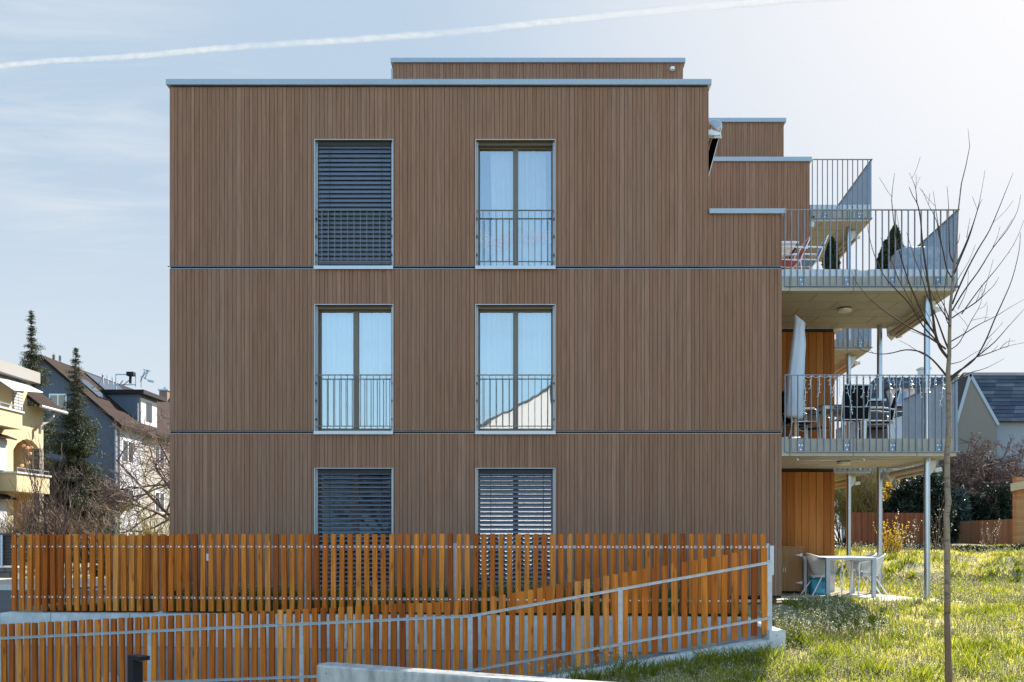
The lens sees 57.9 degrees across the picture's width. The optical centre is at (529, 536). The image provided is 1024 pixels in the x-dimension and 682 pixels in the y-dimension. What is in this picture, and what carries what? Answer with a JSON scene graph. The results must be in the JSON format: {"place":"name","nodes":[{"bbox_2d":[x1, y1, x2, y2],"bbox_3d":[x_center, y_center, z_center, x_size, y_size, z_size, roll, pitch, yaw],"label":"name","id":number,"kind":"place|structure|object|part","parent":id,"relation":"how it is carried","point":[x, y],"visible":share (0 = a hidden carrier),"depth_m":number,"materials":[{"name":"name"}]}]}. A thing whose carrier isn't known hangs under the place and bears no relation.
{"place":"outdoors","nodes":[
{"label":"outdoors","id":0,"kind":"place"},
{"bbox_2d":[0,590,105,612],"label":"road","id":1,"kind":"structure","parent":0,"point":[5,601],"depth_m":17.41,"materials":[{"name":"grey asphalt"}]},
{"bbox_2d":[0,578,105,584],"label":"pavement","id":2,"kind":"structure","parent":0,"point":[5,581],"depth_m":22.68,"materials":[{"name":"grey concrete"}]},
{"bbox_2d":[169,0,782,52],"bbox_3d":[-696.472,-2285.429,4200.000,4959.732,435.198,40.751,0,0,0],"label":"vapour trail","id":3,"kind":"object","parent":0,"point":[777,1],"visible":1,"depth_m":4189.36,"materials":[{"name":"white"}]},
{"bbox_2d":[0,0,1023,536],"label":"sky","id":4,"kind":"structure","parent":0,"point":[85,94],"materials":[{"name":"blue"}]},
{"bbox_2d":[17,538,1023,681],"bbox_3d":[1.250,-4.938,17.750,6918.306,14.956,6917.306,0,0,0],"label":"ground","id":5,"kind":"structure","parent":0,"point":[782,607],"depth_m":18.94,"materials":[{"name":"green plant"}]},
{"bbox_2d":[0,533,19,577],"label":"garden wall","id":6,"kind":"structure","parent":5,"relation":"on","point":[5,555],"depth_m":25.05,"materials":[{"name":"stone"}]},
{"bbox_2d":[0,360,67,565],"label":"yellow house","id":7,"kind":"structure","parent":5,"relation":"on","point":[19,417],"depth_m":36.65,"materials":[{"name":"paint"}]},
{"bbox_2d":[0,434,16,470],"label":"window","id":8,"kind":"structure","parent":7,"relation":"in","point":[3,443],"depth_m":35.74,"materials":[{"name":"white glass"}]},
{"bbox_2d":[0,494,16,532],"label":"window","id":9,"kind":"structure","parent":7,"relation":"in","point":[2,496],"depth_m":35.74,"materials":[{"name":"white glass"}]},
{"bbox_2d":[0,488,72,573],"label":"bare shrub","id":10,"kind":"object","parent":5,"relation":"on","point":[8,524],"visible":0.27,"depth_m":29.22,"materials":[{"name":"plant"}]},
{"bbox_2d":[18,310,60,518],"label":"spruce tree","id":11,"kind":"object","parent":5,"relation":"on","point":[29,362],"visible":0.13,"depth_m":45.93,"materials":[{"name":"green plant"}]},
{"bbox_2d":[8,426,89,535],"bbox_3d":[-15.008,-1.014,28.878,1.690,4.707,2.100,0,0,25],"label":"bare sapling","id":12,"kind":"object","parent":5,"relation":"on","point":[37,500],"visible":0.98,"depth_m":28.91,"materials":[{"name":"brown plant"}]},
{"bbox_2d":[2,485,97,561],"bbox_3d":[-15.280,-0.211,29.851,4.090,3.202,2.936,0,0,41],"label":"bare shrub","id":13,"kind":"object","parent":5,"relation":"on","point":[29,524],"visible":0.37,"depth_m":29.61,"materials":[{"name":"brown plant"}]},
{"bbox_2d":[0,585,105,589],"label":"kerb","id":14,"kind":"structure","parent":5,"relation":"on","point":[5,587],"depth_m":20.80,"materials":[{"name":"concrete"}]},
{"bbox_2d":[46,496,134,572],"bbox_3d":[-14.376,0.001,30.235,3.685,2.778,3.201,0,0,0],"label":"bare shrub","id":15,"kind":"object","parent":5,"relation":"on","point":[73,529],"visible":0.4,"depth_m":30.27,"materials":[{"name":"plant"}]},
{"bbox_2d":[43,347,139,562],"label":"spruce tree","id":16,"kind":"object","parent":5,"relation":"on","point":[79,440],"visible":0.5,"depth_m":43.65,"materials":[{"name":"green plant"}]},
{"bbox_2d":[96,554,105,576],"bbox_3d":[-12.975,0.902,28.114,0.722,0.847,0.654,0,0,0],"label":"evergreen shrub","id":17,"kind":"object","parent":5,"relation":"on","point":[97,567],"visible":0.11,"depth_m":28.05,"materials":[{"name":"green plant"}]},
{"bbox_2d":[34,354,169,535],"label":"grey house","id":18,"kind":"structure","parent":5,"relation":"on","point":[120,401],"depth_m":53.74,"materials":[{"name":"grey paint"}]},
{"bbox_2d":[49,394,66,410],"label":"window","id":19,"kind":"structure","parent":18,"relation":"in","point":[58,399],"depth_m":51.93,"materials":[{"name":"grey glass"}]},
{"bbox_2d":[99,369,154,388],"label":"roof mast","id":20,"kind":"object","parent":18,"relation":"on","point":[131,374],"visible":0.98,"depth_m":56.47,"materials":[{"name":"metal"}]},
{"bbox_2d":[122,439,133,464],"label":"window","id":21,"kind":"structure","parent":18,"relation":"in","point":[124,445],"depth_m":52.99,"materials":[{"name":"white glass"}]},
{"bbox_2d":[155,445,164,467],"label":"window","id":22,"kind":"structure","parent":18,"relation":"in","point":[160,463],"depth_m":58.06,"materials":[{"name":"grey glass"}]},
{"bbox_2d":[155,491,164,513],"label":"window","id":23,"kind":"structure","parent":18,"relation":"in","point":[160,495],"depth_m":58.19,"materials":[{"name":"white paint"}]},
{"bbox_2d":[66,402,170,548],"bbox_3d":[-13.954,-2.201,36.898,10.128,7.519,11.098,0,0,0],"label":"bare tree","id":24,"kind":"object","parent":5,"relation":"on","point":[120,493],"visible":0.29,"depth_m":36.38,"materials":[{"name":"brown plant"}]},
{"bbox_2d":[90,490,169,543],"bbox_3d":[-12.771,-0.113,31.082,3.377,3.005,3.249,0,0,21],"label":"yellow shrub","id":25,"kind":"object","parent":5,"relation":"on","point":[146,527],"visible":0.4,"depth_m":31.06,"materials":[{"name":"plant"}]},
{"bbox_2d":[127,654,149,681],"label":"bollard light","id":26,"kind":"object","parent":5,"relation":"on","point":[135,667],"visible":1,"depth_m":9.15,"materials":[{"name":"black metal"}]},
{"bbox_2d":[158,387,169,402],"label":"house","id":27,"kind":"structure","parent":5,"relation":"on","point":[165,392],"depth_m":79.00,"materials":[{"name":"beige paint"}]},
{"bbox_2d":[0,548,771,681],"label":"picket fence","id":28,"kind":"object","parent":5,"relation":"on","point":[621,642],"visible":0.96,"depth_m":12.04,"materials":[{"name":"wood"}]},
{"bbox_2d":[0,611,785,681],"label":"retaining wall","id":29,"kind":"structure","parent":5,"relation":"on","point":[774,635],"depth_m":13.65,"materials":[{"name":"concrete"}]},
{"bbox_2d":[11,533,773,617],"bbox_3d":[-2.239,0.560,13.836,11.578,1.211,0.152,0,0,5],"label":"picket fence","id":30,"kind":"object","parent":29,"relation":"on","point":[159,597],"visible":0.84,"depth_m":13.85,"materials":[{"name":"wood"}]},
{"bbox_2d":[41,582,748,616],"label":"grass","id":31,"kind":"structure","parent":5,"relation":"on","point":[354,605],"depth_m":14.64,"materials":[{"name":"green plant"}]},
{"bbox_2d":[317,662,605,681],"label":"kerb wall","id":32,"kind":"structure","parent":5,"relation":"on","point":[336,672],"depth_m":9.04,"materials":[{"name":"concrete"}]},
{"bbox_2d":[166,58,959,602],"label":"apartment building","id":33,"kind":"structure","parent":5,"relation":"on","point":[496,296],"depth_m":16.00,"materials":[{"name":"wood cladding"},{"name":"concrete"},{"name":"aluminium"}]},
{"bbox_2d":[314,468,392,594],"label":"window","id":34,"kind":"structure","parent":33,"relation":"in","point":[354,501],"depth_m":16.11,"materials":[{"name":"metal"}]},
{"bbox_2d":[314,139,393,268],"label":"window","id":35,"kind":"structure","parent":33,"relation":"in","point":[353,178],"depth_m":16.08,"materials":[{"name":"metal"}]},
{"bbox_2d":[314,304,393,433],"bbox_3d":[-3.028,-2.900,16.183,1.462,2.271,0.457,0,0,0],"label":"window","id":36,"kind":"structure","parent":33,"relation":"in","point":[353,343],"depth_m":16.35,"materials":[{"name":"glass"}]},
{"bbox_2d":[475,468,554,591],"bbox_3d":[-0.236,-0.048,16.200,1.480,2.315,0.416,0,0,0],"label":"window","id":37,"kind":"structure","parent":33,"relation":"in","point":[513,501],"depth_m":16.09,"materials":[{"name":"metal"}]},
{"bbox_2d":[475,139,555,268],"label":"window","id":38,"kind":"structure","parent":33,"relation":"in","point":[515,178],"depth_m":16.36,"materials":[{"name":"glass"}]},
{"bbox_2d":[475,304,555,433],"bbox_3d":[-0.236,-2.900,16.186,1.480,2.271,0.463,0,0,0],"label":"window","id":39,"kind":"structure","parent":33,"relation":"in","point":[515,343],"depth_m":16.35,"materials":[{"name":"glass"}]},
{"bbox_2d":[781,241,798,268],"bbox_3d":[4.670,-4.957,17.450,0.572,0.940,0.900,0,0,0],"label":"folding table","id":40,"kind":"object","parent":33,"relation":"on","point":[788,250],"visible":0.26,"depth_m":17.09,"materials":[{"name":"white paint"}]},
{"bbox_2d":[782,315,807,438],"bbox_3d":[4.728,-2.850,16.750,0.660,2.315,0.594,0,0,0],"label":"closed parasol","id":41,"kind":"object","parent":33,"relation":"on","point":[797,358],"visible":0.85,"depth_m":16.61,"materials":[{"name":"white fabric"}]},
{"bbox_2d":[782,235,811,268],"bbox_3d":[4.736,-4.937,16.750,0.618,0.889,0.470,0,0,0],"label":"terrace chair","id":42,"kind":"object","parent":33,"relation":"on","point":[794,261],"visible":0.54,"depth_m":16.65,"materials":[{"name":"white paint"}]},
{"bbox_2d":[781,389,818,438],"bbox_3d":[5.005,-2.198,17.297,0.640,1.015,0.534,0,0,-4],"label":"balcony chair","id":43,"kind":"object","parent":33,"relation":"on","point":[787,421],"visible":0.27,"depth_m":17.29,"materials":[{"name":"silver metal"}]},
{"bbox_2d":[792,235,828,268],"bbox_3d":[5.196,-5.077,17.196,0.618,0.889,0.470,0,0,4],"label":"terrace chair","id":44,"kind":"object","parent":33,"relation":"on","point":[807,262],"visible":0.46,"depth_m":17.12,"materials":[{"name":"white paint"}]},
{"bbox_2d":[799,413,829,438],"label":"balcony chair","id":45,"kind":"object","parent":33,"relation":"on","point":[814,428],"visible":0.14,"depth_m":18.14,"materials":[{"name":"black metal"}]},
{"bbox_2d":[821,236,840,268],"bbox_3d":[5.644,-5.055,17.291,0.373,1.122,0.376,0,0,0],"label":"potted conifer","id":46,"kind":"object","parent":33,"relation":"on","point":[827,256],"visible":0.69,"depth_m":17.23,"materials":[{"name":"green plant"}]},
{"bbox_2d":[803,404,865,438],"bbox_3d":[5.756,-2.052,17.500,0.785,0.718,1.200,0,0,0],"label":"balcony table","id":47,"kind":"object","parent":33,"relation":"on","point":[827,411],"visible":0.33,"depth_m":17.43,"materials":[{"name":"plastic"}]},
{"bbox_2d":[831,384,872,438],"bbox_3d":[5.824,-2.198,16.743,0.534,1.015,0.640,0,0,-3],"label":"balcony chair","id":48,"kind":"object","parent":33,"relation":"on","point":[860,406],"visible":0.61,"depth_m":16.52,"materials":[{"name":"black fabric"}]},
{"bbox_2d":[803,376,944,414],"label":"fairy lights","id":49,"kind":"object","parent":33,"relation":"hanging from","point":[869,384],"visible":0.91,"depth_m":15.92,"materials":[{"name":"white paint"}]},
{"bbox_2d":[859,415,888,438],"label":"balcony chair","id":50,"kind":"object","parent":33,"relation":"on","point":[885,428],"visible":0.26,"depth_m":18.09,"materials":[{"name":"black metal"}]},
{"bbox_2d":[855,399,901,438],"bbox_3d":[7.000,-2.239,18.519,0.799,0.992,0.522,0,0,0],"label":"barbecue grill","id":51,"kind":"object","parent":33,"relation":"on","point":[879,417],"visible":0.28,"depth_m":18.30,"materials":[{"name":"metal"}]},
{"bbox_2d":[861,388,901,438],"bbox_3d":[6.510,-2.198,17.142,0.640,1.015,0.534,0,0,12],"label":"balcony chair","id":52,"kind":"object","parent":33,"relation":"on","point":[892,412],"visible":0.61,"depth_m":17.04,"materials":[{"name":"silver metal"}]},
{"bbox_2d":[877,239,893,268],"bbox_3d":[6.727,-5.064,17.506,0.413,1.141,0.426,0,0,0],"label":"potted conifer","id":53,"kind":"object","parent":33,"relation":"on","point":[879,259],"visible":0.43,"depth_m":17.46,"materials":[{"name":"green plant"}]},
{"bbox_2d":[881,224,906,268],"bbox_3d":[6.895,-5.187,17.392,0.490,1.386,0.523,0,0,35],"label":"potted conifer","id":54,"kind":"object","parent":33,"relation":"on","point":[885,257],"visible":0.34,"depth_m":17.32,"materials":[{"name":"plant"}]},
{"bbox_2d":[890,247,939,268],"bbox_3d":[6.950,-4.838,16.723,0.872,0.689,0.542,0,0,0],"label":"covered grill","id":55,"kind":"object","parent":33,"relation":"on","point":[911,260],"visible":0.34,"depth_m":16.47,"materials":[{"name":"grey fabric"}]},
{"bbox_2d":[176,541,1023,681],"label":"wildflowers","id":56,"kind":"object","parent":5,"relation":"on","point":[820,617],"visible":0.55,"depth_m":12.43,"materials":[{"name":"white plant"}]},
{"bbox_2d":[835,471,897,542],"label":"bare shrub","id":57,"kind":"object","parent":5,"relation":"on","point":[839,537],"visible":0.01,"depth_m":51.93,"materials":[{"name":"brown plant"}]},
{"bbox_2d":[835,468,899,531],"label":"bare shrub","id":58,"kind":"object","parent":5,"relation":"on","point":[856,501],"visible":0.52,"depth_m":49.34,"materials":[{"name":"plant"}]},
{"bbox_2d":[835,468,901,518],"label":"bare shrub","id":59,"kind":"object","parent":5,"relation":"on","point":[864,477],"visible":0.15,"depth_m":49.91,"materials":[{"name":"plant"}]},
{"bbox_2d":[851,512,923,544],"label":"timber fence","id":60,"kind":"object","parent":5,"relation":"on","point":[863,530],"visible":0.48,"depth_m":41.86,"materials":[{"name":"brown wood"}]},
{"bbox_2d":[873,515,909,554],"bbox_3d":[9.196,0.176,23.513,0.893,1.433,0.682,0,0,34],"label":"forsythia","id":61,"kind":"object","parent":5,"relation":"on","point":[889,543],"visible":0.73,"depth_m":23.43,"materials":[{"name":"yellow plant"}]},
{"bbox_2d":[882,479,902,511],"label":"forsythia","id":62,"kind":"object","parent":5,"relation":"on","point":[885,492],"visible":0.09,"depth_m":45.68,"materials":[{"name":"yellow plant"}]},
{"bbox_2d":[836,367,958,540],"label":"hipped roof house","id":63,"kind":"structure","parent":5,"relation":"on","point":[920,370],"depth_m":70.60,"materials":[{"name":"grey paint"}]},
{"bbox_2d":[870,468,930,493],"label":"bare shrub","id":64,"kind":"object","parent":5,"relation":"on","point":[888,479],"visible":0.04,"depth_m":52.92,"materials":[{"name":"brown plant"}]},
{"bbox_2d":[892,511,921,550],"bbox_3d":[9.786,0.085,24.029,0.699,1.617,0.749,0,0,16],"label":"flowering shrub","id":65,"kind":"object","parent":5,"relation":"on","point":[913,545],"visible":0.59,"depth_m":23.91,"materials":[{"name":"white plant"}]},
{"bbox_2d":[882,466,959,543],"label":"round hedge","id":66,"kind":"object","parent":5,"relation":"on","point":[911,491],"visible":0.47,"depth_m":43.78,"materials":[{"name":"green plant"}]},
{"bbox_2d":[835,541,1023,552],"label":"undergrowth","id":67,"kind":"object","parent":5,"relation":"on","point":[962,547],"visible":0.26,"depth_m":31.82,"materials":[{"name":"green plant"}]},
{"bbox_2d":[923,497,944,549],"bbox_3d":[11.925,-0.253,27.122,0.674,1.989,0.700,0,0,0],"label":"flowering shrub","id":68,"kind":"object","parent":5,"relation":"on","point":[938,529],"visible":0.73,"depth_m":27.02,"materials":[{"name":"white plant"}]},
{"bbox_2d":[852,132,1023,681],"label":"young tree","id":69,"kind":"object","parent":5,"relation":"on","point":[947,601],"visible":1,"depth_m":9.29,"materials":[{"name":"brown plant"}]},
{"bbox_2d":[936,483,976,542],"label":"bamboo bush","id":70,"kind":"object","parent":5,"relation":"on","point":[959,497],"visible":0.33,"depth_m":47.51,"materials":[{"name":"green plant"}]},
{"bbox_2d":[899,431,1023,519],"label":"bare tree","id":71,"kind":"object","parent":5,"relation":"on","point":[967,473],"visible":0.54,"depth_m":49.69,"materials":[{"name":"brown plant"}]},
{"bbox_2d":[914,372,1023,495],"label":"slate roofed house","id":72,"kind":"structure","parent":5,"relation":"on","point":[990,406],"depth_m":56.00,"materials":[{"name":"grey paint"}]},
{"bbox_2d":[940,519,1013,544],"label":"timber fence","id":73,"kind":"object","parent":5,"relation":"on","point":[970,532],"visible":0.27,"depth_m":44.01,"materials":[{"name":"brown wood"}]},
{"bbox_2d":[963,480,1012,520],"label":"bamboo bush","id":74,"kind":"object","parent":5,"relation":"on","point":[983,512],"visible":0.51,"depth_m":47.76,"materials":[{"name":"green plant"}]},
{"bbox_2d":[980,519,1000,549],"bbox_3d":[13.492,0.079,26.927,0.679,1.224,0.600,0,0,0],"label":"flowering shrub","id":75,"kind":"object","parent":5,"relation":"on","point":[995,542],"visible":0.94,"depth_m":27.03,"materials":[{"name":"white plant"}]},
{"bbox_2d":[979,451,1023,498],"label":"bare tree","id":76,"kind":"object","parent":5,"relation":"on","point":[988,470],"visible":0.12,"depth_m":51.48,"materials":[{"name":"brown plant"}]},
{"bbox_2d":[993,485,1012,518],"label":"bamboo bush","id":77,"kind":"object","parent":5,"relation":"on","point":[1001,506],"visible":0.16,"depth_m":48.15,"materials":[{"name":"green plant"}]},
{"bbox_2d":[1010,477,1023,544],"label":"timber shed","id":78,"kind":"structure","parent":5,"relation":"on","point":[1017,487],"depth_m":37.00,"materials":[{"name":"brown wood"}]},
{"bbox_2d":[777,594,967,602],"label":"patio","id":79,"kind":"structure","parent":0,"point":[880,596],"depth_m":17.43,"materials":[{"name":"concrete"}]},
{"bbox_2d":[782,546,803,592],"bbox_3d":[4.904,0.660,18.416,0.979,0.937,0.487,0,0,0],"label":"garden cabinet","id":80,"kind":"object","parent":79,"relation":"on","point":[792,568],"visible":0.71,"depth_m":18.20,"materials":[{"name":"wood"}]},
{"bbox_3d":[4.717,0.647,18.197,0.578,0.843,0.047,0,0,0],"label":"door","id":81,"kind":"part","parent":80,"relation":"part of","materials":[{"name":"wood"}]},
{"bbox_3d":[5.192,0.647,18.197,0.364,0.843,0.047,0,0,0],"label":"door","id":82,"kind":"part","parent":80,"relation":"part of","materials":[{"name":"wood"}]},
{"bbox_2d":[809,577,824,594],"bbox_3d":[5.622,0.954,17.994,0.353,0.348,0.215,0,0,0],"label":"plastic bag","id":83,"kind":"object","parent":79,"relation":"on","point":[813,583],"visible":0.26,"depth_m":17.92,"materials":[{"name":"blue plastic"}]},
{"bbox_2d":[802,556,834,591],"bbox_3d":[5.777,0.765,18.625,0.639,0.727,0.390,0,0,0],"label":"storage box","id":84,"kind":"object","parent":79,"relation":"on","point":[804,574],"visible":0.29,"depth_m":18.45,"materials":[{"name":"white paint"}]},
{"bbox_2d":[801,553,842,595],"bbox_3d":[5.608,0.725,17.803,0.602,0.819,0.656,0,0,-7],"label":"rope chair","id":85,"kind":"object","parent":79,"relation":"on","point":[816,565],"visible":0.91,"depth_m":17.60,"materials":[{"name":"white paint"}]},
{"bbox_2d":[807,556,876,596],"bbox_3d":[5.968,0.757,17.750,0.943,0.742,1.220,0,0,0],"label":"garden table","id":86,"kind":"object","parent":79,"relation":"on","point":[827,559],"visible":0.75,"depth_m":17.15,"materials":[{"name":"white paint"}]},
{"bbox_2d":[842,553,877,594],"bbox_3d":[6.533,0.725,18.201,0.602,0.819,0.656,0,0,2],"label":"rope chair","id":87,"kind":"object","parent":79,"relation":"on","point":[848,561],"visible":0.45,"depth_m":18.38,"materials":[{"name":"beige fabric"}]},
{"bbox_2d":[849,553,889,596],"bbox_3d":[6.435,0.725,17.502,0.602,0.819,0.656,0,0,5],"label":"rope chair","id":88,"kind":"object","parent":79,"relation":"on","point":[863,567],"visible":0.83,"depth_m":17.30,"materials":[{"name":"white fabric"}]},
{"label":"footpath","id":89,"kind":"structure","parent":0,"visible":0},
{"bbox_2d":[102,672,118,681],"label":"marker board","id":90,"kind":"object","parent":89,"relation":"on","point":[110,677],"visible":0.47,"depth_m":13.99,"materials":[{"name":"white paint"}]}
]}

